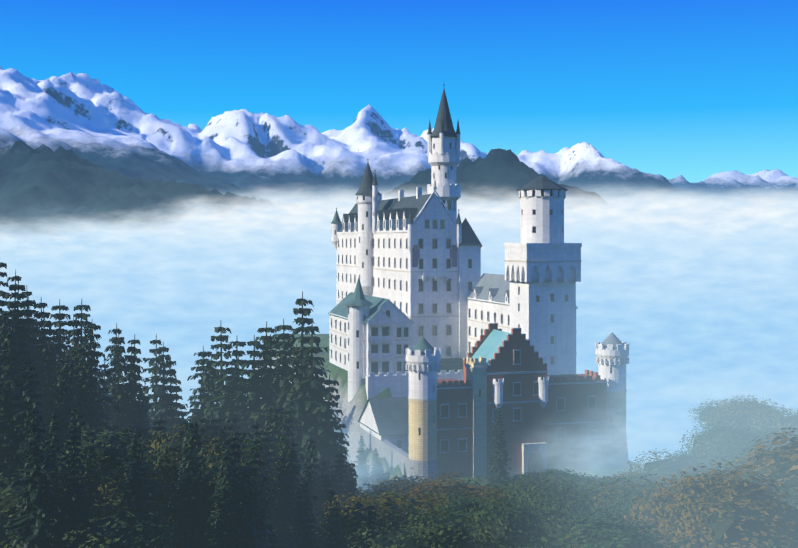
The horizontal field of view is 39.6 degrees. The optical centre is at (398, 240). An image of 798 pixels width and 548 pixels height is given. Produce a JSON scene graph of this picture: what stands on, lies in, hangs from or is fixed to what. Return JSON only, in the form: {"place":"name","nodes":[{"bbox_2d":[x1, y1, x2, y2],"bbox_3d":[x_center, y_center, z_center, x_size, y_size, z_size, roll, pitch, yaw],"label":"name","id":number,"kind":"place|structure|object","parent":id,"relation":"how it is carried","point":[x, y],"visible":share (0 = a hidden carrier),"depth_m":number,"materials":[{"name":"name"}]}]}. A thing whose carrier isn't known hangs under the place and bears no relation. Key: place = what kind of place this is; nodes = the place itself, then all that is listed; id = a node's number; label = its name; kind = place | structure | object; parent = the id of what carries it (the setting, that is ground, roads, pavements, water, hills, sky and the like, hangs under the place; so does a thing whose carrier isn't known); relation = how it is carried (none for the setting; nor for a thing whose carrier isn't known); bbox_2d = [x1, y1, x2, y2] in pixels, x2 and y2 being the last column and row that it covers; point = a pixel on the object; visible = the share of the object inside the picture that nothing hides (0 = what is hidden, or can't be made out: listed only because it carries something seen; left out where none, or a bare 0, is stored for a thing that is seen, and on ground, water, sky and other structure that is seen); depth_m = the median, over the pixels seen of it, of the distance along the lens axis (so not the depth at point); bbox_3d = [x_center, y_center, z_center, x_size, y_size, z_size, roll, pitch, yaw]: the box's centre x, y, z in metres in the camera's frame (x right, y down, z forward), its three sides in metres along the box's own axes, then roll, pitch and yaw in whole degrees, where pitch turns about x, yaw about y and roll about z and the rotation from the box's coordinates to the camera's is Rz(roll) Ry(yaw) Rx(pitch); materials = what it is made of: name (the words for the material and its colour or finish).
{"place":"outdoors","nodes":[
{"label":"outdoors","id":0,"kind":"place"},
{"bbox_2d":[101,363,365,476],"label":"cloud","id":1,"kind":"structure","parent":0,"point":[185,385],"depth_m":149.48,"materials":[{"name":"white"}]},
{"bbox_2d":[0,140,600,231],"bbox_3d":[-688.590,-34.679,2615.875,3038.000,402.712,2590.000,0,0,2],"label":"forest hills","id":2,"kind":"structure","parent":0,"point":[42,185],"depth_m":2308.76,"materials":[{"name":"plant"}]},
{"bbox_2d":[0,66,699,198],"bbox_3d":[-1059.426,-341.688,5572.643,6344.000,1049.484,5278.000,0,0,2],"label":"mountain range","id":3,"kind":"structure","parent":0,"point":[242,152],"depth_m":5430.71,"materials":[{"name":"white snow"}]},
{"bbox_2d":[0,229,797,463],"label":"cloud","id":4,"kind":"structure","parent":0,"point":[694,325],"depth_m":426.26,"materials":[{"name":"white"}]},
{"bbox_2d":[0,192,797,266],"bbox_3d":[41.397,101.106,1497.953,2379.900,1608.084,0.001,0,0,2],"label":"cloud","id":5,"kind":"structure","parent":0,"point":[263,219],"depth_m":1502.20,"materials":[{"name":"white"}]},
{"bbox_2d":[0,0,797,182],"label":"sky","id":6,"kind":"structure","parent":0,"point":[695,90],"materials":[{"name":"blue"}]},
{"bbox_2d":[246,334,643,487],"bbox_3d":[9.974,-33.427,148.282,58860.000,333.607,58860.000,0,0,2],"label":"ground","id":7,"kind":"structure","parent":0,"point":[352,409],"depth_m":224.16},
{"bbox_2d":[0,262,12,341],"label":"spruce","id":8,"kind":"object","parent":7,"relation":"on","point":[3,293],"visible":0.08,"depth_m":108.77,"materials":[{"name":"green plant"}]},
{"bbox_2d":[0,310,17,409],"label":"spruce","id":9,"kind":"object","parent":7,"relation":"on","point":[3,324],"visible":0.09,"depth_m":90.27,"materials":[{"name":"green plant"}]},
{"bbox_2d":[0,328,26,522],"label":"spruce","id":10,"kind":"object","parent":7,"relation":"on","point":[5,411],"visible":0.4,"depth_m":72.82,"materials":[{"name":"green plant"}]},
{"bbox_2d":[0,270,30,370],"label":"spruce","id":11,"kind":"object","parent":7,"relation":"on","point":[15,278],"visible":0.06,"depth_m":104.21,"materials":[{"name":"green plant"}]},
{"bbox_2d":[0,279,48,441],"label":"spruce","id":12,"kind":"object","parent":7,"relation":"on","point":[16,314],"visible":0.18,"depth_m":91.58,"materials":[{"name":"green plant"}]},
{"bbox_2d":[10,315,43,427],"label":"spruce","id":13,"kind":"object","parent":7,"relation":"on","point":[20,328],"visible":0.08,"depth_m":91.78,"materials":[{"name":"green plant"}]},
{"bbox_2d":[0,360,57,528],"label":"spruce","id":14,"kind":"object","parent":7,"relation":"on","point":[17,456],"visible":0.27,"depth_m":67.96,"materials":[{"name":"green plant"}]},
{"bbox_2d":[19,294,41,391],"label":"spruce","id":15,"kind":"object","parent":7,"relation":"on","point":[31,320],"visible":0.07,"depth_m":96.02,"materials":[{"name":"green plant"}]},
{"bbox_2d":[6,405,69,547],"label":"spruce","id":16,"kind":"object","parent":7,"relation":"on","point":[35,523],"visible":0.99,"depth_m":55.85,"materials":[{"name":"green plant"}]},
{"bbox_2d":[30,306,60,426],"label":"spruce","id":17,"kind":"object","parent":7,"relation":"on","point":[44,339],"visible":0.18,"depth_m":94.54,"materials":[{"name":"green plant"}]},
{"bbox_2d":[30,298,62,382],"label":"spruce","id":18,"kind":"object","parent":7,"relation":"on","point":[39,305],"visible":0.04,"depth_m":109.94,"materials":[{"name":"green plant"}]},
{"bbox_2d":[38,414,70,547],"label":"spruce","id":19,"kind":"object","parent":7,"relation":"on","point":[53,482],"visible":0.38,"depth_m":58.87,"materials":[{"name":"green plant"}]},
{"bbox_2d":[41,299,81,392],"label":"spruce","id":20,"kind":"object","parent":7,"relation":"on","point":[59,331],"visible":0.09,"depth_m":98.89,"materials":[{"name":"green plant"}]},
{"bbox_2d":[44,364,79,486],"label":"spruce","id":21,"kind":"object","parent":7,"relation":"on","point":[61,432],"visible":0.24,"depth_m":75.07,"materials":[{"name":"green plant"}]},
{"bbox_2d":[44,355,79,449],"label":"spruce","id":22,"kind":"object","parent":7,"relation":"on","point":[65,360],"visible":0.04,"depth_m":83.77,"materials":[{"name":"green plant"}]},
{"bbox_2d":[58,357,85,458],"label":"spruce","id":23,"kind":"object","parent":7,"relation":"on","point":[70,373],"visible":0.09,"depth_m":79.91,"materials":[{"name":"green plant"}]},
{"bbox_2d":[60,396,88,491],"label":"spruce","id":24,"kind":"object","parent":7,"relation":"on","point":[75,416],"visible":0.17,"depth_m":68.42,"materials":[{"name":"green plant"}]},
{"bbox_2d":[54,425,95,547],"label":"spruce","id":25,"kind":"object","parent":7,"relation":"on","point":[74,505],"visible":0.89,"depth_m":56.55,"materials":[{"name":"green plant"}]},
{"bbox_2d":[58,314,96,393],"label":"spruce","id":26,"kind":"object","parent":7,"relation":"on","point":[74,341],"visible":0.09,"depth_m":90.87,"materials":[{"name":"green plant"}]},
{"bbox_2d":[69,345,97,433],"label":"spruce","id":27,"kind":"object","parent":7,"relation":"on","point":[78,359],"visible":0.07,"depth_m":89.24,"materials":[{"name":"green plant"}]},
{"bbox_2d":[73,361,101,437],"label":"spruce","id":28,"kind":"object","parent":7,"relation":"on","point":[86,391],"visible":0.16,"depth_m":83.94,"materials":[{"name":"green plant"}]},
{"bbox_2d":[62,299,113,419],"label":"spruce","id":29,"kind":"object","parent":7,"relation":"on","point":[83,316],"visible":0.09,"depth_m":110.70,"materials":[{"name":"green plant"}]},
{"bbox_2d":[75,324,119,436],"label":"spruce","id":30,"kind":"object","parent":7,"relation":"on","point":[91,344],"visible":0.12,"depth_m":90.20,"materials":[{"name":"green plant"}]},
{"bbox_2d":[0,426,211,547],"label":"tree","id":31,"kind":"object","parent":7,"relation":"on","point":[111,531],"visible":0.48,"depth_m":60.43,"materials":[{"name":"green plant"}]},
{"bbox_2d":[100,323,127,425],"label":"spruce","id":32,"kind":"object","parent":7,"relation":"on","point":[115,332],"visible":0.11,"depth_m":119.01,"materials":[{"name":"green plant"}]},
{"bbox_2d":[101,334,136,439],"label":"spruce","id":33,"kind":"object","parent":7,"relation":"on","point":[118,421],"visible":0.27,"depth_m":104.05,"materials":[{"name":"green plant"}]},
{"bbox_2d":[121,341,148,428],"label":"spruce","id":34,"kind":"object","parent":7,"relation":"on","point":[132,376],"visible":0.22,"depth_m":104.80,"materials":[{"name":"green plant"}]},
{"bbox_2d":[115,335,155,437],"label":"spruce","id":35,"kind":"object","parent":7,"relation":"on","point":[138,360],"visible":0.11,"depth_m":106.49,"materials":[{"name":"green plant"}]},
{"bbox_2d":[117,432,163,547],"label":"spruce","id":36,"kind":"object","parent":7,"relation":"on","point":[134,497],"visible":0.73,"depth_m":57.88,"materials":[{"name":"green plant"}]},
{"bbox_2d":[129,399,152,438],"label":"spruce","id":37,"kind":"object","parent":7,"relation":"on","point":[143,417],"visible":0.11,"depth_m":97.53,"materials":[{"name":"green plant"}]},
{"bbox_2d":[136,334,169,431],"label":"spruce","id":38,"kind":"object","parent":7,"relation":"on","point":[156,387],"visible":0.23,"depth_m":132.97,"materials":[{"name":"green plant"}]},
{"bbox_2d":[149,342,186,431],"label":"spruce","id":39,"kind":"object","parent":7,"relation":"on","point":[163,349],"visible":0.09,"depth_m":134.24,"materials":[{"name":"green plant"}]},
{"bbox_2d":[154,355,190,440],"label":"spruce","id":40,"kind":"object","parent":7,"relation":"on","point":[170,414],"visible":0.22,"depth_m":121.23,"materials":[{"name":"green plant"}]},
{"bbox_2d":[167,380,187,434],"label":"spruce","id":41,"kind":"object","parent":7,"relation":"on","point":[181,407],"visible":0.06,"depth_m":128.18,"materials":[{"name":"green plant"}]},
{"bbox_2d":[92,424,284,546],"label":"tree","id":42,"kind":"object","parent":7,"relation":"on","point":[162,468],"visible":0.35,"depth_m":64.78,"materials":[{"name":"green plant"}]},
{"bbox_2d":[165,417,212,547],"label":"spruce","id":43,"kind":"object","parent":7,"relation":"on","point":[185,507],"visible":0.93,"depth_m":61.71,"materials":[{"name":"green plant"}]},
{"bbox_2d":[186,346,215,421],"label":"spruce","id":44,"kind":"object","parent":7,"relation":"on","point":[203,355],"visible":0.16,"depth_m":133.46,"materials":[{"name":"green plant"}]},
{"bbox_2d":[196,355,219,425],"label":"spruce","id":45,"kind":"object","parent":7,"relation":"on","point":[208,387],"visible":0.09,"depth_m":133.19,"materials":[{"name":"green plant"}]},
{"bbox_2d":[195,320,243,432],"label":"spruce","id":46,"kind":"object","parent":7,"relation":"on","point":[220,380],"visible":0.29,"depth_m":132.47,"materials":[{"name":"green plant"}]},
{"bbox_2d":[204,459,243,547],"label":"spruce","id":47,"kind":"object","parent":7,"relation":"on","point":[235,508],"visible":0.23,"depth_m":60.77,"materials":[{"name":"green plant"}]},
{"bbox_2d":[206,435,244,547],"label":"spruce","id":48,"kind":"object","parent":7,"relation":"on","point":[224,519],"visible":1,"depth_m":59.86,"materials":[{"name":"green plant"}]},
{"bbox_2d":[213,341,255,441],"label":"spruce","id":49,"kind":"object","parent":7,"relation":"on","point":[239,383],"visible":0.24,"depth_m":132.50,"materials":[{"name":"green plant"}]},
{"bbox_2d":[231,335,270,457],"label":"spruce","id":50,"kind":"object","parent":7,"relation":"on","point":[253,416],"visible":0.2,"depth_m":132.85,"materials":[{"name":"green plant"}]},
{"bbox_2d":[245,423,276,519],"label":"spruce","id":51,"kind":"object","parent":7,"relation":"on","point":[254,426],"visible":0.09,"depth_m":85.84,"materials":[{"name":"green plant"}]},
{"bbox_2d":[243,321,284,444],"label":"spruce","id":52,"kind":"object","parent":7,"relation":"on","point":[267,339],"visible":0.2,"depth_m":133.91,"materials":[{"name":"green plant"}]},
{"bbox_2d":[245,334,286,442],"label":"spruce","id":53,"kind":"object","parent":7,"relation":"on","point":[268,393],"visible":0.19,"depth_m":133.67,"materials":[{"name":"green plant"}]},
{"bbox_2d":[263,412,288,479],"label":"spruce","id":54,"kind":"object","parent":7,"relation":"on","point":[274,422],"visible":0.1,"depth_m":108.17,"materials":[{"name":"green plant"}]},
{"bbox_2d":[264,431,294,517],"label":"spruce","id":55,"kind":"object","parent":7,"relation":"on","point":[282,445],"visible":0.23,"depth_m":84.66,"materials":[{"name":"green plant"}]},
{"bbox_2d":[262,319,307,452],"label":"spruce","id":56,"kind":"object","parent":7,"relation":"on","point":[284,344],"visible":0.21,"depth_m":133.27,"materials":[{"name":"green plant"}]},
{"bbox_2d":[272,406,303,500],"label":"spruce","id":57,"kind":"object","parent":7,"relation":"on","point":[285,427],"visible":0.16,"depth_m":105.72,"materials":[{"name":"green plant"}]},
{"bbox_2d":[284,442,311,518],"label":"spruce","id":58,"kind":"object","parent":7,"relation":"on","point":[297,465],"visible":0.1,"depth_m":89.07,"materials":[{"name":"green plant"}]},
{"bbox_2d":[281,344,315,464],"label":"spruce","id":59,"kind":"object","parent":7,"relation":"on","point":[304,420],"visible":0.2,"depth_m":132.44,"materials":[{"name":"green plant"}]},
{"bbox_2d":[272,291,339,464],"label":"spruce","id":60,"kind":"object","parent":7,"relation":"on","point":[302,321],"visible":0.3,"depth_m":132.53,"materials":[{"name":"green plant"}]},
{"bbox_2d":[300,439,322,518],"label":"spruce","id":61,"kind":"object","parent":7,"relation":"on","point":[311,453],"visible":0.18,"depth_m":100.44,"materials":[{"name":"green plant"}]},
{"bbox_2d":[287,320,345,492],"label":"spruce","id":62,"kind":"object","parent":7,"relation":"on","point":[320,407],"visible":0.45,"depth_m":131.59,"materials":[{"name":"green plant"}]},
{"bbox_2d":[297,362,343,487],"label":"spruce","id":63,"kind":"object","parent":7,"relation":"on","point":[313,429],"visible":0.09,"depth_m":132.46,"materials":[{"name":"green plant"}]},
{"bbox_2d":[266,492,389,547],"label":"tree","id":64,"kind":"object","parent":7,"relation":"on","point":[353,514],"visible":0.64,"depth_m":71.59,"materials":[{"name":"green plant"}]},
{"bbox_2d":[315,374,356,483],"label":"spruce","id":65,"kind":"object","parent":7,"relation":"on","point":[336,398],"visible":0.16,"depth_m":133.91,"materials":[{"name":"green plant"}]},
{"bbox_2d":[324,501,348,547],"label":"spruce","id":66,"kind":"object","parent":7,"relation":"on","point":[335,534],"visible":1,"depth_m":67.89,"materials":[{"name":"green plant"}]},
{"bbox_2d":[330,450,349,503],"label":"spruce","id":67,"kind":"object","parent":7,"relation":"on","point":[337,466],"visible":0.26,"depth_m":107.38,"materials":[{"name":"green plant"}]},
{"bbox_2d":[265,491,458,547],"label":"tree","id":68,"kind":"object","parent":7,"relation":"on","point":[400,511],"visible":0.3,"depth_m":74.77,"materials":[{"name":"green plant"}]},
{"bbox_2d":[359,505,377,547],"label":"spruce","id":69,"kind":"object","parent":7,"relation":"on","point":[369,521],"visible":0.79,"depth_m":65.09,"materials":[{"name":"green plant"}]},
{"bbox_2d":[328,278,413,448],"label":"castle building","id":70,"kind":"structure","parent":7,"relation":"on","point":[368,334],"depth_m":227.28,"materials":[{"name":"white stone"}]},
{"bbox_2d":[359,476,433,499],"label":"tree","id":71,"kind":"object","parent":7,"relation":"on","point":[394,489],"visible":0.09,"depth_m":120.85,"materials":[{"name":"green plant"}]},
{"bbox_2d":[326,490,481,547],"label":"tree","id":72,"kind":"object","parent":7,"relation":"on","point":[405,504],"visible":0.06,"depth_m":80.88,"materials":[{"name":"green plant"}]},
{"bbox_2d":[331,84,481,358],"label":"palas","id":73,"kind":"structure","parent":7,"relation":"on","point":[416,259],"depth_m":270.07,"materials":[{"name":"white stone"}]},
{"bbox_2d":[394,489,456,517],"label":"tree","id":74,"kind":"object","parent":7,"relation":"on","point":[428,498],"visible":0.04,"depth_m":88.29,"materials":[{"name":"green plant"}]},
{"bbox_2d":[406,489,481,510],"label":"tree","id":75,"kind":"object","parent":7,"relation":"on","point":[455,497],"visible":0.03,"depth_m":91.52,"materials":[{"name":"green plant"}]},
{"bbox_2d":[395,471,501,503],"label":"tree","id":76,"kind":"object","parent":7,"relation":"on","point":[437,488],"visible":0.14,"depth_m":106.65,"materials":[{"name":"green plant"}]},
{"bbox_2d":[347,504,553,547],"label":"tree","id":77,"kind":"object","parent":7,"relation":"on","point":[438,532],"visible":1,"depth_m":60.11,"materials":[{"name":"green plant"}]},
{"bbox_2d":[328,273,577,399],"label":"castle wing","id":78,"kind":"structure","parent":7,"relation":"on","point":[488,297],"depth_m":249.75,"materials":[{"name":"white stone"}]},
{"bbox_2d":[434,493,502,536],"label":"tree","id":79,"kind":"object","parent":7,"relation":"on","point":[466,506],"visible":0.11,"depth_m":84.68,"materials":[{"name":"green plant"}]},
{"bbox_2d":[359,323,629,482],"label":"gatehouse","id":80,"kind":"object","parent":7,"relation":"on","point":[553,422],"visible":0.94,"depth_m":184.78,"materials":[{"name":"brown stone"}]},
{"bbox_2d":[485,408,511,487],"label":"spruce","id":81,"kind":"object","parent":7,"relation":"on","point":[497,467],"visible":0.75,"depth_m":161.87,"materials":[{"name":"green plant"}]},
{"bbox_2d":[464,497,548,547],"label":"tree","id":82,"kind":"object","parent":7,"relation":"on","point":[505,527],"visible":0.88,"depth_m":72.30,"materials":[{"name":"green plant"}]},
{"bbox_2d":[472,499,604,547],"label":"tree","id":83,"kind":"object","parent":7,"relation":"on","point":[557,521],"visible":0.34,"depth_m":81.02,"materials":[{"name":"green plant"}]},
{"bbox_2d":[498,475,584,509],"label":"tree","id":84,"kind":"object","parent":7,"relation":"on","point":[524,492],"visible":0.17,"depth_m":96.37,"materials":[{"name":"green plant"}]},
{"bbox_2d":[504,175,581,374],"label":"square tower","id":85,"kind":"structure","parent":7,"relation":"on","point":[543,260],"depth_m":217.78,"materials":[{"name":"white stone"}]},
{"bbox_2d":[519,485,612,518],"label":"tree","id":86,"kind":"object","parent":7,"relation":"on","point":[555,497],"visible":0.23,"depth_m":87.68,"materials":[{"name":"green plant"}]},
{"bbox_2d":[570,476,631,505],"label":"tree","id":87,"kind":"object","parent":7,"relation":"on","point":[596,488],"visible":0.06,"depth_m":93.29,"materials":[{"name":"green plant"}]},
{"bbox_2d":[535,479,673,547],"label":"tree","id":88,"kind":"object","parent":7,"relation":"on","point":[598,494],"visible":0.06,"depth_m":87.19,"materials":[{"name":"green plant"}]},
{"bbox_2d":[560,493,666,547],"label":"tree","id":89,"kind":"object","parent":7,"relation":"on","point":[618,508],"visible":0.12,"depth_m":75.88,"materials":[{"name":"green plant"}]},
{"bbox_2d":[557,508,679,547],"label":"tree","id":90,"kind":"object","parent":7,"relation":"on","point":[602,534],"visible":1,"depth_m":58.07,"materials":[{"name":"green plant"}]},
{"bbox_2d":[562,486,680,547],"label":"tree","id":91,"kind":"object","parent":7,"relation":"on","point":[649,521],"visible":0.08,"depth_m":72.30,"materials":[{"name":"green plant"}]},
{"bbox_2d":[558,474,689,532],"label":"tree","id":92,"kind":"object","parent":7,"relation":"on","point":[629,492],"visible":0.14,"depth_m":82.59,"materials":[{"name":"green plant"}]},
{"bbox_2d":[623,430,737,478],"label":"tree","id":93,"kind":"object","parent":7,"relation":"on","point":[700,445],"visible":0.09,"depth_m":146.42,"materials":[{"name":"green plant"}]},
{"bbox_2d":[629,459,797,547],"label":"tree","id":94,"kind":"object","parent":7,"relation":"on","point":[716,511],"visible":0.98,"depth_m":63.18,"materials":[{"name":"green plant"}]},
{"bbox_2d":[673,451,755,482],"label":"tree","id":95,"kind":"object","parent":7,"relation":"on","point":[709,463],"visible":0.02,"depth_m":107.98,"materials":[{"name":"green plant"}]},
{"bbox_2d":[682,399,748,453],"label":"tree","id":96,"kind":"object","parent":7,"relation":"on","point":[702,414],"visible":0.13,"depth_m":171.70,"materials":[{"name":"green plant"}]},
{"bbox_2d":[635,426,797,513],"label":"tree","id":97,"kind":"object","parent":7,"relation":"on","point":[779,459],"visible":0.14,"depth_m":77.62,"materials":[{"name":"green plant"}]},
{"bbox_2d":[673,449,770,481],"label":"tree","id":98,"kind":"object","parent":7,"relation":"on","point":[733,462],"visible":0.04,"depth_m":97.99,"materials":[{"name":"green plant"}]},
{"bbox_2d":[648,427,797,482],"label":"tree","id":99,"kind":"object","parent":7,"relation":"on","point":[671,469],"visible":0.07,"depth_m":133.09,"materials":[{"name":"green plant"}]},
{"bbox_2d":[679,417,779,469],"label":"tree","id":100,"kind":"object","parent":7,"relation":"on","point":[724,429],"visible":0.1,"depth_m":150.73,"materials":[{"name":"green plant"}]},
{"bbox_2d":[676,466,797,508],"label":"tree","id":101,"kind":"object","parent":7,"relation":"on","point":[789,489],"visible":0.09,"depth_m":75.77,"materials":[{"name":"plant"}]},
{"bbox_2d":[698,432,778,472],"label":"tree","id":102,"kind":"object","parent":7,"relation":"on","point":[724,450],"visible":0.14,"depth_m":130.08,"materials":[{"name":"green plant"}]},
{"bbox_2d":[704,394,789,433],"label":"tree","id":103,"kind":"object","parent":7,"relation":"on","point":[738,410],"visible":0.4,"depth_m":164.85,"materials":[{"name":"green plant"}]},
{"bbox_2d":[744,406,797,442],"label":"tree","id":104,"kind":"object","parent":7,"relation":"on","point":[773,420],"visible":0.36,"depth_m":157.42,"materials":[{"name":"green plant"}]},
{"bbox_2d":[583,389,791,468],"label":"cloud","id":105,"kind":"structure","parent":0,"point":[633,438],"depth_m":173.44,"materials":[{"name":"white"}]},
{"bbox_2d":[598,193,797,198],"bbox_3d":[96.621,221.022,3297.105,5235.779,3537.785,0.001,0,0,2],"label":"cloud","id":106,"kind":"structure","parent":0,"point":[732,196],"depth_m":3270.41,"materials":[{"name":"white"}]},
{"bbox_2d":[667,169,797,195],"bbox_3d":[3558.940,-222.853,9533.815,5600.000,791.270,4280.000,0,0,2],"label":"mountain range","id":107,"kind":"structure","parent":0,"point":[763,182],"depth_m":9170.88,"materials":[{"name":"white snow"}]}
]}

